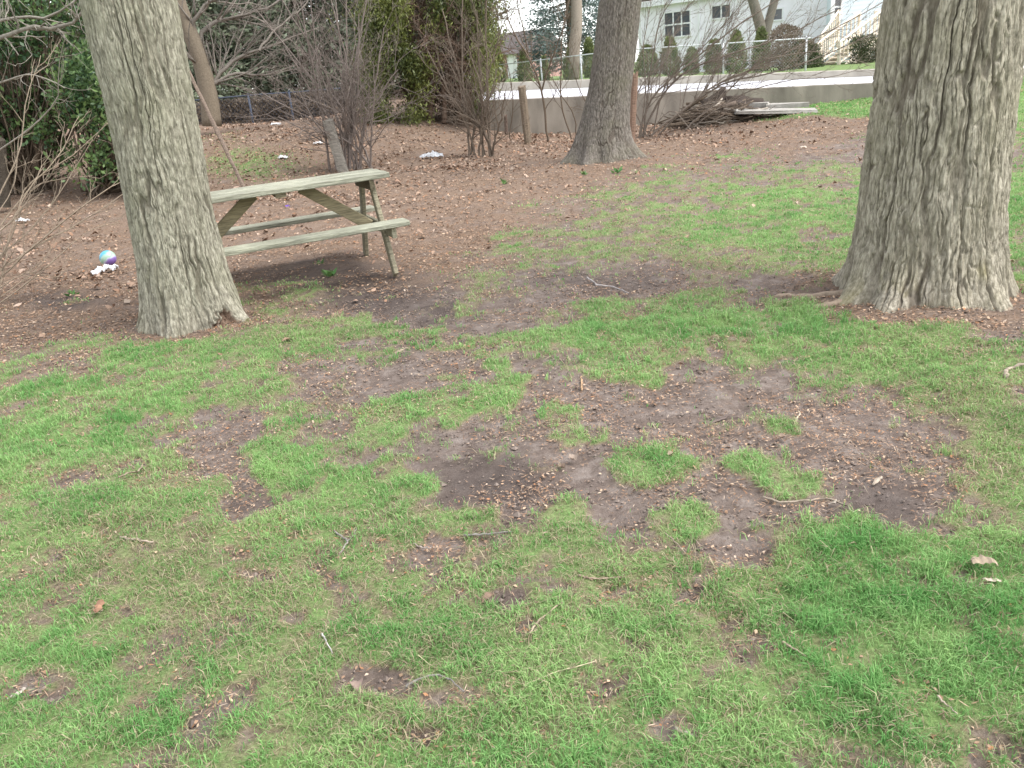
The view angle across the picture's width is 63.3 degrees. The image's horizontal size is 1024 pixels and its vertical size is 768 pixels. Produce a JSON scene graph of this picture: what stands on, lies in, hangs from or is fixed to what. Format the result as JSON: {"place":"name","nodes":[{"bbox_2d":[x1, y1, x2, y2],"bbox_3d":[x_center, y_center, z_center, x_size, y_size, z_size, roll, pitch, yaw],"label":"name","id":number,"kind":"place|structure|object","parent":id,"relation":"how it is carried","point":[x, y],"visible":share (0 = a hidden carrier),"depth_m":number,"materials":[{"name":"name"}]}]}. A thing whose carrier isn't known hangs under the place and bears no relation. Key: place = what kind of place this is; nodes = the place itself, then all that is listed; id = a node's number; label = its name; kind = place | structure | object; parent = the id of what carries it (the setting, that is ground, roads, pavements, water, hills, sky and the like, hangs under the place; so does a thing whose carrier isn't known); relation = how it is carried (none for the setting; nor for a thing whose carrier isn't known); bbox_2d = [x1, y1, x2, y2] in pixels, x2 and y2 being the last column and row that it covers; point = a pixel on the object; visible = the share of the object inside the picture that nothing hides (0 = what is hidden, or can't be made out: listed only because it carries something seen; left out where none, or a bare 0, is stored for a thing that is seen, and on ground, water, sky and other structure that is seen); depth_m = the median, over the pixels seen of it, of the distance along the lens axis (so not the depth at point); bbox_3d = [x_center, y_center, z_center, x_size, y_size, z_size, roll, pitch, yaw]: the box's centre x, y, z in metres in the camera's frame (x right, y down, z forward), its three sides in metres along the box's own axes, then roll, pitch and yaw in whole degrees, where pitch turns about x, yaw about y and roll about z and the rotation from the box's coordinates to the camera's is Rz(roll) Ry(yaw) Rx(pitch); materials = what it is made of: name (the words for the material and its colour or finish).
{"place":"outdoors","nodes":[
{"label":"outdoors","id":0,"kind":"place"},
{"bbox_2d":[28,0,654,92],"label":"sky","id":1,"kind":"structure","parent":0,"point":[525,12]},
{"bbox_2d":[0,61,1023,767],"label":"ground","id":2,"kind":"structure","parent":0,"point":[484,469],"depth_m":3.65,"materials":[{"name":"soil"}]},
{"bbox_2d":[0,137,10,207],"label":"trunk","id":3,"kind":"object","parent":2,"relation":"on","point":[3,178],"visible":0.88,"depth_m":12.41,"materials":[{"name":"brown wood"}]},
{"bbox_2d":[0,0,97,150],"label":"bare tree","id":4,"kind":"object","parent":2,"relation":"on","point":[54,27],"visible":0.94,"depth_m":8.35,"materials":[{"name":"brown plant"}]},
{"bbox_2d":[0,0,103,194],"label":"evergreen shrub","id":5,"kind":"object","parent":2,"relation":"on","point":[42,130],"visible":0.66,"depth_m":13.11,"materials":[{"name":"green plant"}]},
{"bbox_2d":[23,0,90,105],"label":"conifer","id":6,"kind":"object","parent":2,"relation":"on","point":[89,52],"visible":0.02,"depth_m":31.93,"materials":[{"name":"green plant"}]},
{"bbox_2d":[0,29,125,302],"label":"bare shrub","id":7,"kind":"object","parent":2,"relation":"on","point":[5,250],"visible":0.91,"depth_m":7.49,"materials":[{"name":"brown plant"}]},
{"bbox_2d":[63,289,79,295],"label":"weed","id":8,"kind":"object","parent":2,"relation":"on","point":[69,291],"visible":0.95,"depth_m":7.44,"materials":[{"name":"green plant"}]},
{"bbox_2d":[34,41,121,196],"bbox_3d":[-6.475,-4.253,13.262,2.419,2.463,2.330,-5,20,0],"label":"evergreen shrub","id":9,"kind":"object","parent":2,"relation":"on","point":[100,158],"visible":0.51,"depth_m":12.68,"materials":[{"name":"green plant"}]},
{"bbox_2d":[93,599,104,612],"bbox_3d":[-1.329,0.712,2.668,0.030,0.014,0.061,-5,20,0],"label":"wood chip","id":10,"kind":"object","parent":2,"relation":"on","point":[99,604],"visible":1,"depth_m":2.67,"materials":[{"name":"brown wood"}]},
{"bbox_2d":[91,264,118,273],"bbox_3d":[-4.065,-1.157,8.293,0.269,0.087,0.144,-16,23,-27],"label":"plastic bag","id":11,"kind":"object","parent":2,"relation":"on","point":[98,269],"visible":0.98,"depth_m":8.27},
{"bbox_2d":[99,250,116,264],"bbox_3d":[-4.252,-1.323,8.734,0.166,0.166,0.166,-5,20,0],"label":"ball","id":12,"kind":"object","parent":2,"relation":"on","point":[107,257],"visible":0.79,"depth_m":8.68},
{"bbox_2d":[118,465,142,477],"bbox_3d":[-1.632,0.377,3.586,0.055,0.020,0.133,4,22,23],"label":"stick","id":13,"kind":"object","parent":2,"relation":"on","point":[138,470],"visible":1,"depth_m":3.57,"materials":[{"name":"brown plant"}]},
{"bbox_2d":[119,536,153,542],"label":"stick","id":14,"kind":"object","parent":2,"relation":"on","point":[136,538],"visible":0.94,"depth_m":3.04,"materials":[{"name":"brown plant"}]},
{"bbox_2d":[50,0,243,98],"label":"conifer","id":15,"kind":"object","parent":2,"relation":"on","point":[83,29],"depth_m":33.72,"materials":[{"name":"green plant"}]},
{"bbox_2d":[79,0,248,338],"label":"tree","id":16,"kind":"object","parent":2,"relation":"on","point":[186,284],"visible":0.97,"depth_m":5.62,"materials":[{"name":"grey plant"}]},
{"bbox_2d":[190,71,245,186],"bbox_3d":[-4.640,-4.066,12.845,0.660,2.210,0.050,-5,20,0],"label":"leaning pole","id":17,"kind":"object","parent":2,"relation":"on","point":[217,132],"visible":0.77,"depth_m":12.88,"materials":[{"name":"brown wood"}]},
{"bbox_2d":[195,98,264,123],"bbox_3d":[-9.162,-8.454,25.991,2.510,0.955,2.404,10,25,36],"label":"thicket","id":18,"kind":"object","parent":2,"relation":"on","point":[223,107],"visible":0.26,"depth_m":25.49,"materials":[{"name":"brown plant"}]},
{"bbox_2d":[184,0,294,102],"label":"conifer","id":19,"kind":"object","parent":2,"relation":"on","point":[215,10],"visible":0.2,"depth_m":29.68,"materials":[{"name":"green plant"}]},
{"bbox_2d":[178,0,333,125],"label":"bare tree","id":20,"kind":"object","parent":2,"relation":"on","point":[198,58],"visible":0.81,"depth_m":18.46,"materials":[{"name":"brown plant"}]},
{"bbox_2d":[194,0,321,96],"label":"conifer","id":21,"kind":"object","parent":2,"relation":"on","point":[216,43],"visible":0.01,"depth_m":35.20,"materials":[{"name":"green plant"}]},
{"bbox_2d":[220,93,297,123],"bbox_3d":[-7.960,-8.564,26.060,2.586,0.974,2.706,11,26,38],"label":"thicket","id":22,"kind":"object","parent":2,"relation":"on","point":[246,108],"visible":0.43,"depth_m":25.40,"materials":[{"name":"brown plant"}]},
{"bbox_2d":[195,86,357,124],"bbox_3d":[-7.993,-8.091,25.002,7.634,1.270,0.080,-5,20,0],"label":"dark wire fence","id":23,"kind":"object","parent":2,"relation":"on","point":[249,100],"visible":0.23,"depth_m":24.89,"materials":[{"name":"grey metal"}]},
{"bbox_2d":[211,0,362,103],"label":"conifer","id":24,"kind":"object","parent":2,"relation":"on","point":[273,18],"visible":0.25,"depth_m":30.30,"materials":[{"name":"green plant"}]},
{"bbox_2d":[249,90,327,121],"bbox_3d":[-6.740,-8.632,25.949,2.498,1.039,2.460,14,28,42],"label":"thicket","id":25,"kind":"object","parent":2,"relation":"on","point":[282,108],"visible":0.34,"depth_m":25.43,"materials":[{"name":"brown plant"}]},
{"bbox_2d":[210,168,409,276],"bbox_3d":[-1.942,-1.276,7.109,1.843,0.838,1.496,-14,21,-18],"label":"picnic table","id":26,"kind":"object","parent":2,"relation":"on","point":[363,180],"visible":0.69,"depth_m":6.91,"materials":[{"name":"brown wood"}]},
{"bbox_2d":[294,89,362,116],"bbox_3d":[-5.638,-8.726,26.063,2.520,1.019,2.587,10,25,36],"label":"thicket","id":27,"kind":"object","parent":2,"relation":"on","point":[313,102],"visible":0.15,"depth_m":25.47,"materials":[{"name":"brown plant"}]},
{"bbox_2d":[321,268,336,276],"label":"weed","id":28,"kind":"object","parent":2,"relation":"on","point":[328,273],"visible":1,"depth_m":7.26,"materials":[{"name":"green plant"}]},
{"bbox_2d":[191,0,468,171],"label":"bare shrub","id":29,"kind":"object","parent":2,"relation":"on","point":[348,106],"visible":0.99,"depth_m":13.58,"materials":[{"name":"brown plant"}]},
{"bbox_2d":[323,118,348,172],"bbox_3d":[-2.933,-3.913,13.909,0.328,1.042,0.051,-5,20,0],"label":"board post","id":30,"kind":"object","parent":2,"relation":"on","point":[338,155],"visible":0.85,"depth_m":13.87,"materials":[{"name":"grey wood"}]},
{"bbox_2d":[257,0,425,97],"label":"conifer","id":31,"kind":"object","parent":2,"relation":"on","point":[309,2],"visible":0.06,"depth_m":31.49,"materials":[{"name":"green plant"}]},
{"bbox_2d":[333,528,356,554],"bbox_3d":[-0.603,0.558,2.938,0.088,0.018,0.175,-5,20,0],"label":"stick","id":32,"kind":"object","parent":2,"relation":"on","point":[343,537],"visible":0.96,"depth_m":2.95,"materials":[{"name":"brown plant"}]},
{"bbox_2d":[349,678,362,690],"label":"dead leaf","id":33,"kind":"object","parent":2,"relation":"on","point":[357,684],"visible":0.99,"depth_m":2.19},
{"bbox_2d":[318,0,501,93],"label":"conifer","id":34,"kind":"object","parent":2,"relation":"on","point":[350,22],"visible":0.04,"depth_m":29.65,"materials":[{"name":"green plant"}]},
{"bbox_2d":[326,0,528,127],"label":"evergreen tree","id":35,"kind":"object","parent":2,"relation":"on","point":[413,67],"visible":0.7,"depth_m":18.14,"materials":[{"name":"green plant"}]},
{"bbox_2d":[420,150,442,158],"bbox_3d":[-1.466,-4.177,15.066,0.429,0.128,0.216,-7,20,-4],"label":"plastic bag","id":36,"kind":"object","parent":2,"relation":"on","point":[433,154],"visible":0.99,"depth_m":15.00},
{"bbox_2d":[405,674,463,691],"bbox_3d":[-0.193,0.782,2.180,0.164,0.018,0.070,0,21,15],"label":"stick","id":37,"kind":"object","parent":2,"relation":"on","point":[414,681],"visible":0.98,"depth_m":2.19,"materials":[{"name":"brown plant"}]},
{"bbox_2d":[389,0,511,87],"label":"conifer","id":38,"kind":"object","parent":2,"relation":"on","point":[489,38],"depth_m":34.77,"materials":[{"name":"green plant"}]},
{"bbox_2d":[413,0,536,156],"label":"bare shrub","id":39,"kind":"object","parent":2,"relation":"on","point":[466,117],"visible":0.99,"depth_m":14.57,"materials":[{"name":"brown plant"}]},
{"bbox_2d":[463,531,510,536],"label":"stick","id":40,"kind":"object","parent":2,"relation":"on","point":[475,534],"visible":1,"depth_m":2.90,"materials":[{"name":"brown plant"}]},
{"bbox_2d":[482,592,493,602],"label":"dead leaf","id":41,"kind":"object","parent":2,"relation":"on","point":[488,594],"visible":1,"depth_m":2.53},
{"bbox_2d":[495,47,506,81],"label":"arborvitae","id":42,"kind":"object","parent":2,"relation":"on","point":[504,76],"visible":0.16,"depth_m":34.40,"materials":[{"name":"green plant"}]},
{"bbox_2d":[504,114,507,133],"bbox_3d":[-0.139,-5.948,19.277,0.099,0.596,0.060,-5,20,0],"label":"wooden stake","id":43,"kind":"object","parent":2,"relation":"on","point":[506,126],"visible":0.69,"depth_m":19.24,"materials":[{"name":"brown wood"}]},
{"bbox_2d":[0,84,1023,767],"bbox_3d":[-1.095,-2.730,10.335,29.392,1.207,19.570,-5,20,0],"label":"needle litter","id":44,"kind":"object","parent":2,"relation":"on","point":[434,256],"visible":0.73,"depth_m":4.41,"materials":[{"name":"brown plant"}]},
{"bbox_2d":[0,242,1023,765],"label":"soil crumbs","id":45,"kind":"object","parent":2,"relation":"on","point":[386,678],"visible":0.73,"depth_m":3.98,"materials":[{"name":"brown soil"}]},
{"bbox_2d":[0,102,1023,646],"bbox_3d":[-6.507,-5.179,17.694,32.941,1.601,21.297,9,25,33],"label":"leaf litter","id":46,"kind":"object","parent":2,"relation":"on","point":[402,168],"visible":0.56,"depth_m":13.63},
{"bbox_2d":[518,85,531,143],"bbox_3d":[0.267,-5.338,16.736,0.203,1.302,0.145,-5,20,0],"label":"fence post","id":47,"kind":"object","parent":2,"relation":"on","point":[524,111],"visible":0.88,"depth_m":16.65,"materials":[{"name":"brown wood"}]},
{"bbox_2d":[516,49,533,81],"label":"arborvitae","id":48,"kind":"object","parent":2,"relation":"on","point":[520,65],"visible":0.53,"depth_m":33.49,"materials":[{"name":"green plant"}]},
{"bbox_2d":[496,29,565,78],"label":"brick house","id":49,"kind":"structure","parent":2,"relation":"on","point":[511,60],"depth_m":56.83,"materials":[{"name":"red"}]},
{"bbox_2d":[507,51,517,78],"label":"door","id":50,"kind":"structure","parent":49,"relation":"in","point":[510,60],"depth_m":56.60,"materials":[{"name":"white"}]},
{"bbox_2d":[474,0,589,140],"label":"bare shrub","id":51,"kind":"object","parent":2,"relation":"on","point":[527,53],"visible":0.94,"depth_m":16.81,"materials":[{"name":"brown plant"}]},
{"bbox_2d":[539,55,550,80],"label":"arborvitae","id":52,"kind":"object","parent":2,"relation":"on","point":[543,64],"visible":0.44,"depth_m":32.80,"materials":[{"name":"green plant"}]},
{"bbox_2d":[529,602,562,633],"bbox_3d":[0.095,0.673,2.401,0.015,0.014,0.173,9,25,34],"label":"stick","id":53,"kind":"object","parent":2,"relation":"on","point":[539,619],"visible":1,"depth_m":2.39,"materials":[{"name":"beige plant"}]},
{"bbox_2d":[507,0,599,80],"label":"blue spruce","id":54,"kind":"object","parent":2,"relation":"on","point":[542,12],"visible":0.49,"depth_m":36.42,"materials":[{"name":"green plant"}]},
{"bbox_2d":[525,660,595,684],"bbox_3d":[0.127,0.747,2.154,0.202,0.012,0.005,-12,21,-17],"label":"grass stalk","id":55,"kind":"object","parent":2,"relation":"on","point":[560,670],"depth_m":2.15,"materials":[{"name":"beige plant"}]},
{"bbox_2d":[562,46,580,79],"bbox_3d":[2.270,-12.278,31.892,0.713,1.499,0.834,13,27,41],"label":"arborvitae","id":56,"kind":"object","parent":2,"relation":"on","point":[566,69],"visible":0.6,"depth_m":31.75,"materials":[{"name":"green plant"}]},
{"bbox_2d":[569,453,577,459],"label":"dead leaf","id":57,"kind":"object","parent":2,"relation":"on","point":[574,456],"visible":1,"depth_m":3.38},
{"bbox_2d":[567,0,581,79],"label":"bare tree","id":58,"kind":"object","parent":2,"relation":"on","point":[576,11],"visible":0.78,"depth_m":31.30,"materials":[{"name":"grey plant"}]},
{"bbox_2d":[580,36,593,78],"bbox_3d":[2.891,-12.183,31.148,0.721,1.636,0.651,-5,20,0],"label":"arborvitae","id":59,"kind":"object","parent":2,"relation":"on","point":[588,48],"visible":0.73,"depth_m":30.99,"materials":[{"name":"green plant"}]},
{"bbox_2d":[578,574,624,578],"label":"stick","id":60,"kind":"object","parent":2,"relation":"on","point":[579,575],"visible":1,"depth_m":2.59,"materials":[{"name":"beige wood"}]},
{"bbox_2d":[560,0,647,164],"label":"tree","id":61,"kind":"object","parent":2,"relation":"on","point":[604,134],"visible":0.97,"depth_m":12.47,"materials":[{"name":"brown plant"}]},
{"bbox_2d":[586,277,628,292],"bbox_3d":[0.679,-0.720,6.075,0.057,0.028,0.583,-14,22,-22],"label":"stick","id":62,"kind":"object","parent":2,"relation":"on","point":[591,280],"visible":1,"depth_m":6.08,"materials":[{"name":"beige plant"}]},
{"bbox_2d":[611,165,622,172],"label":"weed","id":63,"kind":"object","parent":2,"relation":"on","point":[617,170],"visible":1,"depth_m":11.48,"materials":[{"name":"green plant"}]},
{"bbox_2d":[630,71,637,141],"bbox_3d":[2.231,-4.926,15.322,0.244,1.578,0.090,-5,20,0],"label":"wooden stake","id":64,"kind":"object","parent":2,"relation":"on","point":[634,90],"visible":0.61,"depth_m":15.21,"materials":[{"name":"brown wood"}]},
{"bbox_2d":[633,44,659,76],"bbox_3d":[4.751,-11.469,29.588,1.122,1.268,1.095,-5,20,0],"label":"arborvitae","id":65,"kind":"object","parent":2,"relation":"on","point":[638,60],"visible":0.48,"depth_m":29.40,"materials":[{"name":"green plant"}]},
{"bbox_2d":[499,36,810,81],"bbox_3d":[3.770,-11.449,30.442,13.603,1.511,1.611,9,25,33],"label":"chain link fence","id":66,"kind":"object","parent":2,"relation":"on","point":[581,67],"visible":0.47,"depth_m":28.57,"materials":[{"name":"silver metal"}]},
{"bbox_2d":[658,35,680,75],"bbox_3d":[5.592,-11.562,29.360,0.829,1.524,0.842,-17,23,-29],"label":"arborvitae","id":67,"kind":"object","parent":2,"relation":"on","point":[673,49],"visible":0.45,"depth_m":29.18,"materials":[{"name":"green plant"}]},
{"bbox_2d":[670,429,689,435],"bbox_3d":[0.717,0.208,3.546,0.027,0.015,0.098,-20,25,-34],"label":"bark piece","id":68,"kind":"object","parent":2,"relation":"on","point":[680,433],"visible":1,"depth_m":3.54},
{"bbox_2d":[489,69,874,90],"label":"kerb","id":69,"kind":"structure","parent":2,"relation":"on","point":[531,85],"depth_m":23.91,"materials":[{"name":"concrete"}]},
{"bbox_2d":[672,726,697,736],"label":"stick","id":70,"kind":"object","parent":2,"relation":"on","point":[673,728],"visible":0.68,"depth_m":1.95,"materials":[{"name":"wood"}]},
{"bbox_2d":[682,44,701,74],"bbox_3d":[6.331,-11.347,29.200,0.733,1.201,0.721,-5,20,0],"label":"arborvitae","id":71,"kind":"object","parent":2,"relation":"on","point":[693,48],"visible":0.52,"depth_m":29.06,"materials":[{"name":"green plant"}]},
{"bbox_2d":[645,87,781,132],"bbox_3d":[4.313,-5.655,16.990,3.279,0.868,1.856,-5,20,0],"label":"brush pile","id":72,"kind":"object","parent":2,"relation":"on","point":[677,122],"visible":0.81,"depth_m":16.71,"materials":[{"name":"brown plant"}]},
{"bbox_2d":[702,38,727,73],"bbox_3d":[7.046,-11.352,28.914,0.876,1.352,0.859,-5,20,0],"label":"arborvitae","id":73,"kind":"object","parent":2,"relation":"on","point":[711,51],"visible":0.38,"depth_m":28.78,"materials":[{"name":"green plant"}]},
{"bbox_2d":[638,0,826,73],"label":"white house","id":74,"kind":"structure","parent":2,"relation":"on","point":[784,8],"depth_m":39.56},
{"bbox_2d":[663,9,691,38],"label":"window","id":75,"kind":"structure","parent":74,"relation":"in","point":[687,19],"depth_m":40.46,"materials":[{"name":"white"}]},
{"bbox_2d":[710,3,731,19],"bbox_3d":[9.872,-17.575,39.169,1.025,0.662,0.080,9,25,33],"label":"window","id":76,"kind":"structure","parent":74,"relation":"in","point":[722,11],"depth_m":39.20,"materials":[{"name":"white"}]},
{"bbox_2d":[773,7,783,21],"bbox_3d":[12.104,-16.852,37.840,0.563,0.568,0.080,9,25,33],"label":"window","id":77,"kind":"structure","parent":74,"relation":"in","point":[780,10],"depth_m":37.79,"materials":[{"name":"white"}]},
{"bbox_2d":[725,28,749,72],"bbox_3d":[7.762,-11.443,28.668,0.786,1.633,0.888,-14,22,-23],"label":"arborvitae","id":78,"kind":"object","parent":2,"relation":"on","point":[737,45],"visible":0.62,"depth_m":28.50,"materials":[{"name":"green plant"}]},
{"bbox_2d":[484,73,1023,133],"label":"retaining wall","id":79,"kind":"structure","parent":2,"relation":"on","point":[825,93],"depth_m":18.93,"materials":[{"name":"concrete"}]},
{"bbox_2d":[634,0,882,137],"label":"arching shrub","id":80,"kind":"object","parent":2,"relation":"on","point":[755,66],"visible":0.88,"depth_m":15.44,"materials":[{"name":"brown plant"}]},
{"bbox_2d":[749,102,768,107],"bbox_3d":[4.923,-5.812,17.315,0.846,0.136,0.333,2,21,18],"label":"concrete slab","id":81,"kind":"object","parent":2,"relation":"on","point":[759,105],"depth_m":17.11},
{"bbox_2d":[750,26,773,72],"bbox_3d":[8.514,-11.391,28.408,0.756,1.636,0.798,-17,23,-28],"label":"arborvitae","id":82,"kind":"object","parent":2,"relation":"on","point":[761,32],"visible":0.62,"depth_m":28.23,"materials":[{"name":"green plant"}]},
{"bbox_2d":[748,0,778,66],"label":"bare tree","id":83,"kind":"object","parent":2,"relation":"on","point":[767,23],"visible":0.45,"depth_m":31.78,"materials":[{"name":"brown plant"}]},
{"bbox_2d":[733,108,817,113],"bbox_3d":[5.209,-5.392,16.415,1.572,0.200,0.542,-1,21,10],"label":"concrete slab","id":84,"kind":"object","parent":2,"relation":"on","point":[776,110],"depth_m":16.25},
{"bbox_2d":[751,23,820,53],"bbox_3d":[10.029,-12.648,30.694,2.426,1.347,2.527,9,24,33],"label":"shrub","id":85,"kind":"object","parent":2,"relation":"on","point":[790,28],"visible":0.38,"depth_m":30.47,"materials":[{"name":"brown plant"}]},
{"bbox_2d":[768,45,804,71],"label":"shrub","id":86,"kind":"object","parent":2,"relation":"on","point":[788,64],"visible":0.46,"depth_m":28.11,"materials":[{"name":"green plant"}]},
{"bbox_2d":[766,102,808,107],"bbox_3d":[5.638,-5.702,16.988,0.846,0.125,0.366,2,22,19],"label":"concrete slab","id":87,"kind":"object","parent":2,"relation":"on","point":[792,105],"depth_m":16.84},
{"bbox_2d":[782,641,805,656],"bbox_3d":[0.748,0.703,2.204,0.011,0.011,0.075,-18,24,-31],"label":"stick","id":88,"kind":"object","parent":2,"relation":"on","point":[790,646],"visible":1,"depth_m":2.21,"materials":[{"name":"wood"}]},
{"bbox_2d":[784,38,825,68],"bbox_3d":[10.987,-12.240,31.007,1.588,1.366,1.541,-19,25,-33],"label":"clipped shrub","id":89,"kind":"object","parent":2,"relation":"on","point":[820,63],"visible":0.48,"depth_m":30.72,"materials":[{"name":"green plant"}]},
{"bbox_2d":[762,496,869,528],"bbox_3d":[1.091,0.429,2.868,0.152,0.016,0.419,-21,26,-37],"label":"stick","id":90,"kind":"object","parent":2,"relation":"on","point":[769,498],"visible":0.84,"depth_m":2.93,"materials":[{"name":"wood"}]},
{"bbox_2d":[818,10,880,64],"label":"deck stairs","id":91,"kind":"structure","parent":2,"relation":"on","point":[841,43],"depth_m":32.79,"materials":[{"name":"beige paint"}]},
{"bbox_2d":[819,10,840,55],"bbox_3d":[12.954,-14.016,33.877,1.383,2.320,0.110,-21,25,-36],"label":"stair railing","id":92,"kind":"object","parent":91,"relation":"attached to","point":[831,25],"visible":0.41,"depth_m":33.80,"materials":[{"name":"beige paint"}]},
{"bbox_2d":[825,0,882,62],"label":"pale blue house","id":93,"kind":"structure","parent":2,"relation":"on","point":[857,6],"depth_m":34.52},
{"bbox_2d":[831,0,842,20],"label":"window","id":94,"kind":"structure","parent":93,"relation":"in","point":[839,2],"depth_m":34.54,"materials":[{"name":"white"}]},
{"bbox_2d":[847,33,877,63],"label":"clipped hedge","id":95,"kind":"object","parent":2,"relation":"on","point":[863,50],"visible":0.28,"depth_m":30.81,"materials":[{"name":"green plant"}]},
{"bbox_2d":[866,10,879,60],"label":"wooden deck","id":96,"kind":"structure","parent":2,"relation":"on","point":[876,11],"depth_m":33.30,"materials":[{"name":"beige paint"}]},
{"bbox_2d":[872,476,881,484],"bbox_3d":[1.327,0.348,3.015,0.071,0.013,0.021,-22,26,-38],"label":"wood chip","id":97,"kind":"object","parent":2,"relation":"on","point":[876,480],"visible":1,"depth_m":3.01,"materials":[{"name":"beige wood"}]},
{"bbox_2d":[774,0,1023,313],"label":"tree","id":98,"kind":"object","parent":2,"relation":"on","point":[931,227],"visible":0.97,"depth_m":4.69,"materials":[{"name":"grey plant"}]},
{"bbox_2d":[937,694,956,713],"bbox_3d":[1.037,0.763,1.978,0.008,0.014,0.058,-13,22,-20],"label":"stick","id":99,"kind":"object","parent":2,"relation":"on","point":[945,703],"visible":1,"depth_m":1.98,"materials":[{"name":"wood"}]},
{"bbox_2d":[970,554,997,565],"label":"dead leaf","id":100,"kind":"object","parent":2,"relation":"on","point":[981,559],"visible":1,"depth_m":2.43,"materials":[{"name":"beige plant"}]},
{"bbox_2d":[982,578,1001,581],"bbox_3d":[1.374,0.558,2.375,0.048,0.010,0.024,7,23,29],"label":"wood chip","id":101,"kind":"object","parent":2,"relation":"on","point":[990,579],"visible":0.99,"depth_m":2.37,"materials":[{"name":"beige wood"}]},
{"bbox_2d":[1003,363,1023,378],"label":"stick","id":102,"kind":"object","parent":2,"relation":"on","point":[1008,368],"visible":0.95,"depth_m":3.83,"materials":[{"name":"wood"}]},
{"bbox_2d":[0,77,1023,767],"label":"lawn grass","id":103,"kind":"structure","parent":0,"point":[890,603],"depth_m":2.64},
{"bbox_2d":[483,66,1023,99],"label":"road","id":104,"kind":"structure","parent":0,"point":[569,92],"depth_m":21.41,"materials":[{"name":"asphalt"}]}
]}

